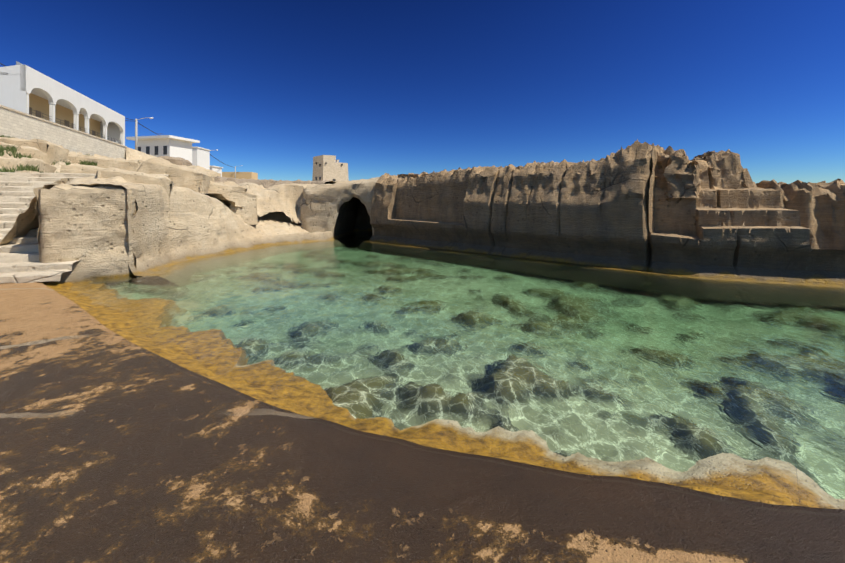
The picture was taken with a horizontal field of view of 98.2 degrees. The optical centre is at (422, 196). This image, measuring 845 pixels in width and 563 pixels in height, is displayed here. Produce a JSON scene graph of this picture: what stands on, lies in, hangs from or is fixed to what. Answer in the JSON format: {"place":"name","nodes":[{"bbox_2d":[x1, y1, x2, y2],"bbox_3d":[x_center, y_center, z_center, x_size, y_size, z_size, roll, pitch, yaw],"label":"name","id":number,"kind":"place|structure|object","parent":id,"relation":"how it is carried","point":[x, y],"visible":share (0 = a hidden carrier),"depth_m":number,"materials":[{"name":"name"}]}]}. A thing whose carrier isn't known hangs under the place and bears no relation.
{"place":"outdoors","nodes":[
{"label":"outdoors","id":0,"kind":"place"},
{"bbox_2d":[29,107,95,135],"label":"loggia doors","id":1,"kind":"structure","parent":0,"point":[39,114],"depth_m":46.80,"materials":[{"name":"brown wood"}]},
{"bbox_2d":[0,282,844,562],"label":"shore","id":2,"kind":"structure","parent":0,"point":[115,447],"depth_m":2.03,"materials":[{"name":"brown sand"}]},
{"bbox_2d":[0,172,167,282],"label":"stone stairs","id":3,"kind":"structure","parent":2,"relation":"on","point":[19,260],"depth_m":8.17,"materials":[{"name":"beige stone"}]},
{"bbox_2d":[0,0,844,183],"label":"sky","id":4,"kind":"structure","parent":0,"point":[380,87],"materials":[{"name":"blue"}]},
{"bbox_2d":[68,231,844,509],"bbox_3d":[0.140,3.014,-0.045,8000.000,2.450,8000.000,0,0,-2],"label":"sea water","id":5,"kind":"structure","parent":0,"point":[679,380],"depth_m":4.24,"materials":[{"name":"green liquid"}]},
{"bbox_2d":[0,137,300,282],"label":"bank rocks","id":6,"kind":"object","parent":5,"relation":"on","point":[86,226],"visible":0.52,"depth_m":8.21,"materials":[{"name":"beige stone"}]},
{"bbox_2d":[0,147,331,223],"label":"rocks","id":7,"kind":"object","parent":5,"relation":"on","point":[286,199],"visible":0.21,"depth_m":16.07,"materials":[{"name":"beige stone"}]},
{"bbox_2d":[0,135,96,172],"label":"grass tufts","id":8,"kind":"object","parent":7,"relation":"on","point":[13,150],"visible":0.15,"depth_m":15.81,"materials":[{"name":"green plant"}]},
{"bbox_2d":[0,107,125,158],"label":"retaining wall","id":9,"kind":"structure","parent":7,"relation":"on","point":[13,124],"depth_m":37.31,"materials":[{"name":"beige stone"}]},
{"bbox_2d":[0,105,126,147],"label":"wall coping","id":10,"kind":"object","parent":9,"relation":"on","point":[5,107],"depth_m":37.59,"materials":[{"name":"stone"}]},
{"bbox_2d":[135,118,143,149],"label":"lamp pole","id":11,"kind":"object","parent":7,"relation":"on","point":[136,138],"visible":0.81,"depth_m":73.22,"materials":[{"name":"grey metal"}]},
{"bbox_2d":[126,135,199,162],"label":"house","id":12,"kind":"structure","parent":7,"relation":"on","point":[180,147],"depth_m":82.28,"materials":[{"name":"white paint"}]},
{"bbox_2d":[138,146,166,154],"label":"house windows","id":13,"kind":"structure","parent":12,"relation":"attached to","point":[156,150],"depth_m":81.86,"materials":[{"name":"grey glass"}]},
{"bbox_2d":[158,156,191,165],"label":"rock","id":14,"kind":"object","parent":7,"relation":"on","point":[177,160],"visible":0.1,"depth_m":48.00,"materials":[{"name":"beige stone"}]},
{"bbox_2d":[192,147,210,169],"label":"house","id":15,"kind":"structure","parent":7,"relation":"on","point":[200,157],"depth_m":105.73,"materials":[{"name":"white paint"}]},
{"bbox_2d":[210,166,222,176],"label":"house","id":16,"kind":"structure","parent":7,"relation":"on","point":[217,169],"depth_m":152.06,"materials":[{"name":"white paint"}]},
{"bbox_2d":[222,172,257,179],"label":"building","id":17,"kind":"structure","parent":7,"relation":"on","point":[247,175],"depth_m":197.85,"materials":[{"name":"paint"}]},
{"bbox_2d":[214,176,335,188],"bbox_3d":[-7.395,0.794,17.415,7.115,3.597,4.337,0,0,-2],"label":"rock ledge","id":18,"kind":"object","parent":7,"relation":"on","point":[265,183],"depth_m":17.45,"materials":[{"name":"beige stone"}]},
{"bbox_2d":[312,155,348,181],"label":"watch tower","id":19,"kind":"structure","parent":7,"relation":"on","point":[332,169],"depth_m":122.04,"materials":[{"name":"stone"}]},
{"bbox_2d":[315,162,342,180],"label":"tower windows","id":20,"kind":"structure","parent":19,"relation":"attached to","point":[320,177],"depth_m":121.43,"materials":[{"name":"grey glass"}]},
{"bbox_2d":[0,182,333,275],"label":"bank face","id":21,"kind":"object","parent":5,"relation":"in","point":[194,225],"visible":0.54,"depth_m":10.63},
{"bbox_2d":[41,282,812,507],"bbox_3d":[-8.403,2.309,8.750,27.912,1.261,3.355,0,0,29],"label":"shelf rock","id":22,"kind":"object","parent":5,"relation":"in","point":[118,322],"visible":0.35,"depth_m":3.48,"materials":[{"name":"yellow stone"}]},
{"bbox_2d":[369,139,844,284],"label":"cliff","id":23,"kind":"structure","parent":0,"point":[619,209],"depth_m":9.46,"materials":[{"name":"beige stone"}]},
{"bbox_2d":[398,150,725,197],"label":"rocks","id":24,"kind":"object","parent":23,"relation":"on","point":[677,176],"visible":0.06,"depth_m":9.19,"materials":[{"name":"beige stone"}]},
{"label":"terrace road","id":25,"kind":"structure","parent":0,"visible":0},
{"bbox_2d":[0,64,124,145],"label":"arcade house","id":26,"kind":"structure","parent":25,"relation":"on","point":[20,83],"depth_m":39.45,"materials":[{"name":"white paint"}]},
{"bbox_2d":[29,93,99,136],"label":"loggia back wall","id":27,"kind":"structure","parent":26,"relation":"on","point":[38,103],"depth_m":45.60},
{"bbox_2d":[29,109,120,143],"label":"loggia railing","id":28,"kind":"object","parent":26,"relation":"on","point":[73,126],"visible":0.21,"depth_m":43.25,"materials":[{"name":"grey metal"}]},
{"bbox_3d":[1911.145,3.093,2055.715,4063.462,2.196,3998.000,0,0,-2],"label":"sea bed","id":29,"kind":"object","parent":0,"visible":0},
{"bbox_2d":[300,177,379,235],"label":"rock arch","id":30,"kind":"structure","parent":29,"relation":"on","point":[320,206],"depth_m":15.67,"materials":[{"name":"beige stone"}]},
{"bbox_2d":[333,197,362,237],"bbox_3d":[-2.997,1.297,17.879,1.896,2.675,4.730,0,0,-2],"label":"cave interior","id":31,"kind":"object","parent":30,"relation":"in","point":[346,218],"depth_m":17.37,"materials":[{"name":"black stone"}]}
]}

